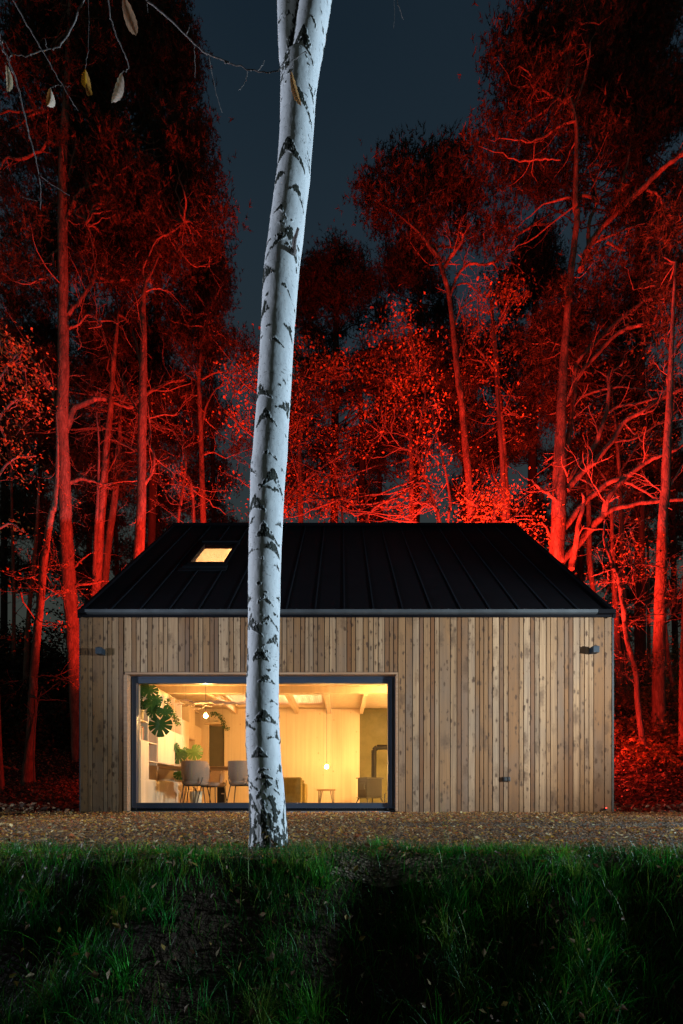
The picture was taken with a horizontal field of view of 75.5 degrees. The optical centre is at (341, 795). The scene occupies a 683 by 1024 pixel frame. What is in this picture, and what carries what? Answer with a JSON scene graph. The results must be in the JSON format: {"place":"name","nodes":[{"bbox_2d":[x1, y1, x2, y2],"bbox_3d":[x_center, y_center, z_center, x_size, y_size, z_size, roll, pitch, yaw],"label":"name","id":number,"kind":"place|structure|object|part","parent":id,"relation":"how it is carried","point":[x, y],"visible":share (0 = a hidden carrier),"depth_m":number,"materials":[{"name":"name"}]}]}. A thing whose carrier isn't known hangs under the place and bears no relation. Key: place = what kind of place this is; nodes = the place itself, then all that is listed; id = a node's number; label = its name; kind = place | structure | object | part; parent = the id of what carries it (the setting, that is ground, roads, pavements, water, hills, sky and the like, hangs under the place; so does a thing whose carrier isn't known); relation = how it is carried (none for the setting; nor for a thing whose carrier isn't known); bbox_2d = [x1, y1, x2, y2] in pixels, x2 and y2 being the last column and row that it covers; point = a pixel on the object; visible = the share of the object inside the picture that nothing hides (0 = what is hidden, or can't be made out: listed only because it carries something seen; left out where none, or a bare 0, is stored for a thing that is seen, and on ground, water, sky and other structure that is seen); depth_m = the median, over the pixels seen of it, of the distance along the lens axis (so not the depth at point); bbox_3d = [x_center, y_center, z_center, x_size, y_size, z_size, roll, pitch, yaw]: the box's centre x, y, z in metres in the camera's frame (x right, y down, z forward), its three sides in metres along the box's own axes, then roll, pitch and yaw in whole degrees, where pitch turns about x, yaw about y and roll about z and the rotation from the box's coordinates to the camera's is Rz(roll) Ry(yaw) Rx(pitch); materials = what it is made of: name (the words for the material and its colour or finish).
{"place":"outdoors","nodes":[
{"label":"outdoors","id":0,"kind":"place"},
{"bbox_2d":[0,37,69,209],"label":"hanging twig","id":1,"kind":"object","parent":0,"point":[9,83],"visible":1,"depth_m":1.50,"materials":[{"name":"grey plant"}]},
{"bbox_2d":[3,0,84,60],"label":"hanging twig","id":2,"kind":"object","parent":1,"relation":"on","point":[65,38],"visible":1,"depth_m":1.50,"materials":[{"name":"grey plant"}]},
{"bbox_2d":[13,0,77,109],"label":"hanging twig","id":3,"kind":"object","parent":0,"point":[50,100],"visible":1,"depth_m":1.60,"materials":[{"name":"grey plant"}]},
{"bbox_2d":[81,3,92,95],"bbox_3d":[-0.987,-2.998,1.709,0.040,0.568,0.032,0,0,-29],"label":"hanging twig","id":4,"kind":"object","parent":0,"point":[85,81],"visible":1,"depth_m":1.71,"materials":[{"name":"brown plant"}]},
{"bbox_2d":[108,0,128,102],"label":"hanging twig","id":5,"kind":"object","parent":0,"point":[118,92],"visible":1,"depth_m":1.51,"materials":[{"name":"beige plant"}]},
{"bbox_2d":[122,0,137,34],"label":"leaf","id":6,"kind":"object","parent":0,"point":[130,19],"visible":1,"depth_m":1.51,"materials":[{"name":"beige plant"}]},
{"bbox_2d":[217,782,225,802],"bbox_3d":[-2.616,-0.040,9.645,0.195,0.500,0.229,0,0,0],"label":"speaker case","id":7,"kind":"object","parent":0,"point":[221,797],"visible":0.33,"depth_m":9.58,"materials":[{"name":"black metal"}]},
{"bbox_2d":[146,0,306,111],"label":"hanging twig","id":8,"kind":"object","parent":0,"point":[294,90],"visible":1,"depth_m":1.75,"materials":[{"name":"brown plant"}]},
{"bbox_2d":[0,684,682,1023],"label":"ground","id":9,"kind":"structure","parent":0,"point":[199,941],"depth_m":1.70,"materials":[{"name":"green plant"}]},
{"bbox_2d":[0,712,4,790],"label":"pine tree","id":10,"kind":"object","parent":9,"relation":"on","point":[2,783],"visible":0.63,"depth_m":12.53,"materials":[{"name":"brown plant"}]},
{"bbox_2d":[0,346,42,640],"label":"distant pine","id":11,"kind":"object","parent":9,"relation":"on","point":[5,554],"visible":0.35,"depth_m":36.46,"materials":[{"name":"plant"}]},
{"bbox_2d":[0,343,53,686],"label":"pine tree","id":12,"kind":"object","parent":9,"relation":"on","point":[13,646],"visible":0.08,"depth_m":26.97,"materials":[{"name":"plant"}]},
{"bbox_2d":[0,317,65,653],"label":"beech tree","id":13,"kind":"object","parent":9,"relation":"on","point":[10,363],"visible":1,"depth_m":13.40,"materials":[{"name":"plant"}]},
{"bbox_2d":[0,600,70,754],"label":"undergrowth","id":14,"kind":"object","parent":9,"relation":"on","point":[53,720],"visible":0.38,"depth_m":22.84,"materials":[{"name":"black plant"}]},
{"bbox_2d":[0,152,71,706],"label":"pine tree","id":15,"kind":"object","parent":9,"relation":"on","point":[4,176],"visible":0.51,"depth_m":24.03,"materials":[{"name":"plant"}]},
{"bbox_2d":[23,689,64,785],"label":"young tree","id":16,"kind":"object","parent":9,"relation":"on","point":[35,718],"visible":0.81,"depth_m":13.70,"materials":[{"name":"red plant"}]},
{"bbox_2d":[0,412,94,786],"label":"leaning tree","id":17,"kind":"object","parent":9,"relation":"on","point":[27,776],"visible":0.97,"depth_m":13.89,"materials":[{"name":"red plant"}]},
{"bbox_2d":[0,345,95,608],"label":"distant pine","id":18,"kind":"object","parent":9,"relation":"on","point":[18,499],"visible":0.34,"depth_m":33.25,"materials":[{"name":"red plant"}]},
{"bbox_2d":[48,418,136,606],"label":"distant pine","id":19,"kind":"object","parent":9,"relation":"on","point":[87,562],"visible":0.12,"depth_m":35.89,"materials":[{"name":"plant"}]},
{"bbox_2d":[0,297,196,587],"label":"tree","id":20,"kind":"object","parent":9,"relation":"on","point":[115,497],"visible":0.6,"depth_m":23.31,"materials":[{"name":"brown plant"}]},
{"bbox_2d":[0,0,202,761],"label":"pine tree","id":21,"kind":"object","parent":9,"relation":"on","point":[63,119],"visible":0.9,"depth_m":18.04,"materials":[{"name":"red plant"}]},
{"bbox_2d":[55,272,153,593],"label":"pine tree","id":22,"kind":"object","parent":9,"relation":"on","point":[105,468],"visible":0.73,"depth_m":19.16,"materials":[{"name":"brown plant"}]},
{"bbox_2d":[71,322,138,575],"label":"distant pine","id":23,"kind":"object","parent":9,"relation":"on","point":[116,558],"visible":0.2,"depth_m":34.21,"materials":[{"name":"plant"}]},
{"bbox_2d":[70,391,152,596],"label":"young tree","id":24,"kind":"object","parent":9,"relation":"on","point":[96,512],"visible":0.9,"depth_m":18.57,"materials":[{"name":"red plant"}]},
{"bbox_2d":[0,0,243,546],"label":"dark pine","id":25,"kind":"object","parent":9,"relation":"on","point":[172,69],"visible":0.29,"depth_m":24.83,"materials":[{"name":"red plant"}]},
{"bbox_2d":[121,406,188,556],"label":"distant pine","id":26,"kind":"object","parent":9,"relation":"on","point":[162,524],"visible":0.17,"depth_m":33.07,"materials":[{"name":"brown plant"}]},
{"bbox_2d":[74,82,252,559],"bbox_3d":[-6.841,-15.122,18.189,6.483,28.821,5.642,0,0,31],"label":"pine tree","id":27,"kind":"object","parent":9,"relation":"on","point":[182,212],"visible":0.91,"depth_m":17.40,"materials":[{"name":"brown plant"}]},
{"bbox_2d":[115,381,216,522],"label":"young tree","id":28,"kind":"object","parent":9,"relation":"on","point":[182,493],"visible":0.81,"depth_m":20.43,"materials":[{"name":"plant"}]},
{"bbox_2d":[146,425,246,522],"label":"young tree","id":29,"kind":"object","parent":9,"relation":"on","point":[191,486],"visible":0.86,"depth_m":19.95,"materials":[{"name":"plant"}]},
{"bbox_2d":[151,229,259,522],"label":"pine tree","id":30,"kind":"object","parent":9,"relation":"on","point":[205,314],"visible":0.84,"depth_m":21.20,"materials":[{"name":"brown plant"}]},
{"bbox_2d":[164,307,247,525],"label":"distant pine","id":31,"kind":"object","parent":9,"relation":"on","point":[213,514],"visible":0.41,"depth_m":32.18,"materials":[{"name":"red plant"}]},
{"bbox_2d":[210,317,367,522],"bbox_3d":[-2.175,-10.709,18.553,6.529,19.305,4.666,0,0,0],"label":"beech tree","id":32,"kind":"object","parent":9,"relation":"on","point":[296,491],"visible":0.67,"depth_m":18.29,"materials":[{"name":"red plant"}]},
{"bbox_2d":[250,380,342,522],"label":"pine tree","id":33,"kind":"object","parent":9,"relation":"on","point":[326,400],"visible":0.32,"depth_m":22.16,"materials":[{"name":"brown plant"}]},
{"bbox_2d":[284,410,375,522],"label":"young tree","id":34,"kind":"object","parent":9,"relation":"on","point":[339,496],"visible":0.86,"depth_m":17.46,"materials":[{"name":"plant"}]},
{"bbox_2d":[0,696,682,813],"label":"leaf litter","id":35,"kind":"object","parent":9,"relation":"on","point":[8,805],"visible":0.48,"depth_m":10.48,"materials":[{"name":"plant"}]},
{"bbox_2d":[0,832,682,1023],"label":"dead leaves","id":36,"kind":"object","parent":9,"relation":"on","point":[272,955],"visible":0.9,"depth_m":1.71,"materials":[{"name":"brown plant"}]},
{"bbox_2d":[77,523,615,812],"bbox_3d":[0.083,-3.315,11.321,8.923,7.330,8.258,0,0,0],"label":"cabin","id":37,"kind":"object","parent":9,"relation":"on","point":[458,667],"visible":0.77,"depth_m":7.36,"materials":[{"name":"wood"}]},
{"bbox_2d":[95,647,104,655],"bbox_3d":[-3.978,-2.381,7.282,0.104,0.114,0.133,0,0,0],"label":"wall lamp","id":38,"kind":"object","parent":37,"relation":"attached to","point":[100,651],"visible":1,"depth_m":7.22,"materials":[{"name":"black metal"}]},
{"bbox_2d":[139,684,208,802],"bbox_3d":[-3.607,-0.996,9.325,0.611,2.429,3.349,0,0,0],"label":"bookshelf","id":39,"kind":"object","parent":37,"relation":"on","point":[157,784],"visible":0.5,"depth_m":9.10,"materials":[{"name":"brown wood"}]},
{"bbox_2d":[140,740,148,779],"bbox_3d":[-3.492,-0.627,7.822,0.016,0.673,0.313,0,0,0],"label":"cabinet door","id":40,"kind":"structure","parent":39,"relation":"in","point":[144,746],"depth_m":7.80,"materials":[{"name":"white wood"}]},
{"bbox_2d":[140,780,157,802],"bbox_3d":[-3.492,-0.037,8.015,0.016,0.483,0.698,0,0,0],"label":"cabinet door","id":41,"kind":"structure","parent":39,"relation":"in","point":[148,788],"depth_m":7.96,"materials":[{"name":"white wood"}]},
{"bbox_2d":[140,684,172,736],"bbox_3d":[-3.300,-1.511,7.716,0.717,1.002,0.181,0,0,15],"label":"hanging monstera","id":42,"kind":"object","parent":39,"relation":"on","point":[151,702],"visible":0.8,"depth_m":7.67,"materials":[{"name":"green plant"}]},
{"bbox_2d":[158,689,168,707],"bbox_3d":[-3.492,-1.855,8.635,0.016,0.358,0.518,0,0,0],"label":"cabinet door","id":43,"kind":"structure","parent":39,"relation":"in","point":[161,693],"depth_m":8.64,"materials":[{"name":"white wood"}]},
{"bbox_2d":[157,730,174,764],"bbox_3d":[-3.492,-0.975,8.805,0.016,0.678,0.858,0,0,0],"label":"cabinet door","id":44,"kind":"structure","parent":39,"relation":"in","point":[165,745],"depth_m":8.78,"materials":[{"name":"white wood"}]},
{"bbox_2d":[158,781,174,802],"bbox_3d":[-3.492,-0.037,8.805,0.016,0.483,0.858,0,0,0],"label":"cabinet door","id":45,"kind":"structure","parent":39,"relation":"in","point":[166,790],"depth_m":8.78,"materials":[{"name":"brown wood"}]},
{"bbox_2d":[163,696,180,725],"bbox_3d":[-3.366,-1.649,8.631,0.489,0.616,0.200,0,0,0],"label":"trailing plant","id":46,"kind":"object","parent":39,"relation":"on","point":[174,717],"visible":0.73,"depth_m":8.61,"materials":[{"name":"green plant"}]},
{"bbox_2d":[175,733,181,748],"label":"cabinet door","id":47,"kind":"structure","parent":39,"relation":"in","point":[178,738],"depth_m":9.43,"materials":[{"name":"white wood"}]},
{"bbox_2d":[175,782,188,802],"bbox_3d":[-3.492,-0.037,9.670,0.016,0.483,0.848,0,0,0],"label":"cabinet door","id":48,"kind":"structure","parent":39,"relation":"in","point":[178,786],"depth_m":9.49,"materials":[{"name":"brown wood"}]},
{"bbox_2d":[182,720,188,748],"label":"cabinet door","id":49,"kind":"structure","parent":39,"relation":"in","point":[185,725],"depth_m":9.85,"materials":[{"name":"brown wood"}]},
{"bbox_2d":[189,707,194,739],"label":"cabinet door","id":50,"kind":"structure","parent":39,"relation":"in","point":[191,711],"depth_m":10.25,"materials":[{"name":"brown wood"}]},
{"bbox_2d":[189,786,200,802],"bbox_3d":[-3.492,-0.037,10.540,0.016,0.483,0.868,0,0,0],"label":"cabinet door","id":51,"kind":"structure","parent":39,"relation":"in","point":[190,787],"depth_m":10.32,"materials":[{"name":"brown wood"}]},
{"bbox_2d":[195,726,200,754],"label":"cabinet door","id":52,"kind":"structure","parent":39,"relation":"in","point":[197,730],"depth_m":10.67,"materials":[{"name":"brown wood"}]},
{"bbox_2d":[173,743,202,802],"bbox_3d":[-3.248,-0.452,9.315,0.647,1.323,0.278,0,0,-12],"label":"table monstera","id":53,"kind":"object","parent":37,"relation":"on","point":[184,753],"visible":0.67,"depth_m":9.24,"materials":[{"name":"green plant"}]},
{"bbox_2d":[159,766,227,802],"bbox_3d":[-2.440,-0.172,8.740,2.040,0.771,0.760,0,0,0],"label":"dining table","id":54,"kind":"object","parent":37,"relation":"on","point":[212,768],"visible":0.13,"depth_m":8.46,"materials":[{"name":"brown wood"}]},
{"bbox_2d":[180,761,210,802],"bbox_3d":[-2.706,-0.209,8.191,0.510,0.842,0.538,0,0,-3],"label":"dining chair","id":55,"kind":"object","parent":37,"relation":"on","point":[195,773],"visible":0.95,"depth_m":7.99,"materials":[{"name":"beige fabric"}]},
{"bbox_2d":[177,699,245,708],"bbox_3d":[-2.482,-1.957,8.680,1.491,0.526,0.078,0,0,0],"label":"driftwood branch","id":56,"kind":"object","parent":37,"relation":"hanging from","point":[218,702],"visible":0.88,"depth_m":8.66,"materials":[{"name":"brown wood"}]},
{"bbox_2d":[197,771,227,802],"bbox_3d":[-2.715,-0.209,9.291,0.510,0.842,0.538,0,0,20],"label":"dining chair","id":57,"kind":"object","parent":37,"relation":"on","point":[217,778],"visible":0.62,"depth_m":9.26,"materials":[{"name":"beige fabric"}]},
{"bbox_2d":[209,712,229,730],"bbox_3d":[-2.993,-1.828,10.837,0.493,0.489,0.251,0,0,23],"label":"trailing plant","id":58,"kind":"object","parent":37,"relation":"hanging from","point":[221,719],"visible":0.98,"depth_m":10.83,"materials":[{"name":"green plant"}]},
{"bbox_2d":[226,761,248,802],"bbox_3d":[-1.845,-0.209,8.191,0.510,0.842,0.538,0,0,4],"label":"dining chair","id":59,"kind":"object","parent":37,"relation":"on","point":[237,773],"visible":0.67,"depth_m":7.97,"materials":[{"name":"beige fabric"}]},
{"bbox_2d":[238,731,248,802],"bbox_3d":[-2.230,-0.717,11.193,0.800,1.855,0.010,0,0,0],"label":"door","id":60,"kind":"structure","parent":37,"relation":"in","point":[243,791],"depth_m":11.19,"materials":[{"name":"brown wood"}]},
{"bbox_2d":[131,676,394,809],"bbox_3d":[-1.332,-0.878,7.495,4.476,2.275,0.110,0,0,0],"label":"window","id":61,"kind":"structure","parent":37,"relation":"in","point":[389,680],"depth_m":7.46,"materials":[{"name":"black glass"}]},
{"bbox_2d":[283,777,307,802],"bbox_3d":[-1.173,-0.076,9.025,0.895,0.573,0.850,0,0,0],"label":"armchair","id":62,"kind":"object","parent":37,"relation":"on","point":[295,789],"visible":0.42,"depth_m":8.60,"materials":[{"name":"brown fabric"}]},
{"bbox_2d":[317,789,335,802],"bbox_3d":[-0.317,0.040,9.200,0.380,0.346,0.360,0,0,0],"label":"side table","id":63,"kind":"object","parent":37,"relation":"on","point":[322,790],"visible":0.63,"depth_m":9.08,"materials":[{"name":"brown wood"}]},
{"bbox_2d":[356,777,383,802],"bbox_3d":[0.649,-0.099,10.194,0.555,0.632,0.449,0,0,-38],"label":"wood stove","id":64,"kind":"object","parent":37,"relation":"on","point":[370,787],"visible":0.9,"depth_m":10.04,"materials":[{"name":"metal"}]},
{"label":"door","id":65,"kind":"part","parent":64,"relation":"part of","materials":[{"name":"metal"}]},
{"bbox_2d":[371,745,386,776],"bbox_3d":[1.220,-0.797,10.200,1.059,0.760,0.116,0,0,0],"label":"stove pipe","id":66,"kind":"object","parent":64,"relation":"on","point":[373,757],"visible":0.67,"depth_m":10.15,"materials":[{"name":"metal"}]},
{"bbox_2d":[503,777,510,780],"bbox_3d":[2.742,-0.273,7.322,0.124,0.076,0.052,0,0,0],"label":"outdoor socket","id":67,"kind":"object","parent":37,"relation":"attached to","point":[506,778],"visible":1,"depth_m":7.30,"materials":[{"name":"black metal"}]},
{"bbox_2d":[589,645,599,653],"bbox_3d":[4.171,-2.404,7.282,0.104,0.114,0.133,0,0,0],"label":"wall lamp","id":68,"kind":"object","parent":37,"relation":"attached to","point":[594,649],"visible":1,"depth_m":7.22,"materials":[{"name":"black metal"}]},
{"bbox_2d":[293,218,404,522],"bbox_3d":[-0.467,-24.538,31.410,10.242,37.060,9.042,0,0,0],"label":"dark pine","id":69,"kind":"object","parent":9,"relation":"on","point":[332,284],"visible":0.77,"depth_m":30.69,"materials":[{"name":"green plant"}]},
{"bbox_2d":[324,393,406,522],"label":"distant pine","id":70,"kind":"object","parent":9,"relation":"on","point":[380,491],"visible":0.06,"depth_m":35.54,"materials":[{"name":"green plant"}]},
{"bbox_2d":[332,441,404,522],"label":"young tree","id":71,"kind":"object","parent":9,"relation":"on","point":[366,516],"visible":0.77,"depth_m":18.02,"materials":[{"name":"brown plant"}]},
{"bbox_2d":[299,284,458,522],"bbox_3d":[1.755,-12.005,18.460,7.381,17.643,4.447,0,0,0],"label":"beech tree","id":72,"kind":"object","parent":9,"relation":"on","point":[398,387],"visible":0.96,"depth_m":18.21,"materials":[{"name":"red plant"}]},
{"bbox_2d":[248,303,550,522],"bbox_3d":[3.754,-19.421,28.582,19.863,28.229,6.702,0,0,0],"label":"dark pine","id":73,"kind":"object","parent":9,"relation":"on","point":[356,391],"visible":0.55,"depth_m":28.15,"materials":[{"name":"red plant"}]},
{"bbox_2d":[379,347,446,520],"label":"pine tree","id":74,"kind":"object","parent":9,"relation":"on","point":[410,432],"visible":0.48,"depth_m":21.04,"materials":[{"name":"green plant"}]},
{"bbox_2d":[368,228,484,521],"bbox_3d":[5.882,-25.694,31.938,9.446,36.829,8.221,0,0,0],"label":"dark pine","id":75,"kind":"object","parent":9,"relation":"on","point":[396,268],"visible":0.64,"depth_m":30.78,"materials":[{"name":"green plant"}]},
{"bbox_2d":[336,114,572,522],"bbox_3d":[5.011,-17.178,19.624,10.612,28.199,5.626,0,0,0],"label":"pine tree","id":76,"kind":"object","parent":9,"relation":"on","point":[446,185],"visible":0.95,"depth_m":18.60,"materials":[{"name":"red plant"}]},
{"bbox_2d":[406,335,508,522],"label":"young tree","id":77,"kind":"object","parent":9,"relation":"on","point":[449,495],"visible":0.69,"depth_m":18.79,"materials":[{"name":"brown plant"}]},
{"bbox_2d":[430,343,519,522],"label":"distant pine","id":78,"kind":"object","parent":9,"relation":"on","point":[453,490],"visible":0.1,"depth_m":31.86,"materials":[{"name":"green plant"}]},
{"bbox_2d":[443,258,542,522],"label":"beech tree","id":79,"kind":"object","parent":9,"relation":"on","point":[498,410],"visible":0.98,"depth_m":19.61,"materials":[{"name":"red plant"}]},
{"bbox_2d":[437,443,563,548],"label":"beech tree","id":80,"kind":"object","parent":9,"relation":"on","point":[487,517],"visible":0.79,"depth_m":16.68,"materials":[{"name":"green plant"}]},
{"bbox_2d":[433,300,568,522],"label":"pine tree","id":81,"kind":"object","parent":9,"relation":"on","point":[477,439],"visible":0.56,"depth_m":23.05,"materials":[{"name":"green plant"}]},
{"bbox_2d":[475,205,593,539],"bbox_3d":[13.915,-25.449,31.822,7.872,36.035,7.987,0,0,21],"label":"dark pine","id":82,"kind":"object","parent":9,"relation":"on","point":[538,256],"visible":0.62,"depth_m":30.82,"materials":[{"name":"green plant"}]},
{"bbox_2d":[490,301,592,550],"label":"distant pine","id":83,"kind":"object","parent":9,"relation":"on","point":[542,509],"visible":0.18,"depth_m":36.63,"materials":[{"name":"brown plant"}]},
{"bbox_2d":[454,0,682,570],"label":"pine tree","id":84,"kind":"object","parent":9,"relation":"on","point":[542,51],"visible":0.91,"depth_m":17.08,"materials":[{"name":"red plant"}]},
{"bbox_2d":[547,438,608,598],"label":"pine tree","id":85,"kind":"object","parent":9,"relation":"on","point":[589,543],"visible":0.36,"depth_m":20.93,"materials":[{"name":"brown plant"}]},
{"bbox_2d":[481,0,682,692],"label":"dark pine","id":86,"kind":"object","parent":9,"relation":"on","point":[640,55],"visible":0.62,"depth_m":21.63,"materials":[{"name":"red plant"}]},
{"bbox_2d":[537,352,630,581],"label":"distant pine","id":87,"kind":"object","parent":9,"relation":"on","point":[581,561],"visible":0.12,"depth_m":31.46,"materials":[{"name":"brown plant"}]},
{"bbox_2d":[536,313,682,697],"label":"beech tree","id":88,"kind":"object","parent":9,"relation":"on","point":[620,494],"visible":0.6,"depth_m":20.43,"materials":[{"name":"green plant"}]},
{"bbox_2d":[597,500,646,700],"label":"pine tree","id":89,"kind":"object","parent":9,"relation":"on","point":[617,641],"visible":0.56,"depth_m":19.37,"materials":[{"name":"plant"}]},
{"bbox_2d":[584,386,665,649],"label":"distant pine","id":90,"kind":"object","parent":9,"relation":"on","point":[600,568],"visible":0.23,"depth_m":33.12,"materials":[{"name":"brown plant"}]},
{"bbox_2d":[576,517,682,748],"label":"young tree","id":91,"kind":"object","parent":9,"relation":"on","point":[636,682],"visible":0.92,"depth_m":12.66,"materials":[{"name":"red plant"}]},
{"bbox_2d":[614,163,682,733],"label":"pine tree","id":92,"kind":"object","parent":9,"relation":"on","point":[670,282],"visible":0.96,"depth_m":14.16,"materials":[{"name":"plant"}]},
{"bbox_2d":[614,623,682,772],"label":"undergrowth","id":93,"kind":"object","parent":9,"relation":"on","point":[670,738],"visible":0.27,"depth_m":13.80,"materials":[{"name":"red plant"}]},
{"bbox_2d":[624,477,682,688],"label":"pine tree","id":94,"kind":"object","parent":9,"relation":"on","point":[648,652],"visible":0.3,"depth_m":22.95,"materials":[{"name":"plant"}]},
{"bbox_2d":[627,367,682,680],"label":"distant pine","id":95,"kind":"object","parent":9,"relation":"on","point":[675,526],"visible":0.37,"depth_m":33.12,"materials":[{"name":"red plant"}]},
{"bbox_2d":[636,557,679,701],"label":"pine tree","id":96,"kind":"object","parent":9,"relation":"on","point":[670,674],"visible":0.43,"depth_m":18.95,"materials":[{"name":"plant"}]},
{"bbox_2d":[678,582,682,757],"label":"pine tree","id":97,"kind":"object","parent":9,"relation":"on","point":[680,730],"visible":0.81,"depth_m":12.00,"materials":[{"name":"plant"}]},
{"bbox_2d":[0,811,682,887],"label":"path","id":98,"kind":"structure","parent":0,"point":[395,876],"depth_m":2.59,"materials":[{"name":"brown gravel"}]},
{"bbox_2d":[245,0,331,849],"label":"birch tree","id":99,"kind":"object","parent":98,"relation":"on","point":[302,26],"visible":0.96,"depth_m":2.32,"materials":[{"name":"white plant"}]},
{"bbox_2d":[0,811,682,847],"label":"fallen leaves","id":100,"kind":"object","parent":98,"relation":"on","point":[322,817],"visible":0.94,"depth_m":3.76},
{"bbox_2d":[0,0,682,682],"label":"sky","id":101,"kind":"structure","parent":0,"point":[379,73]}
]}

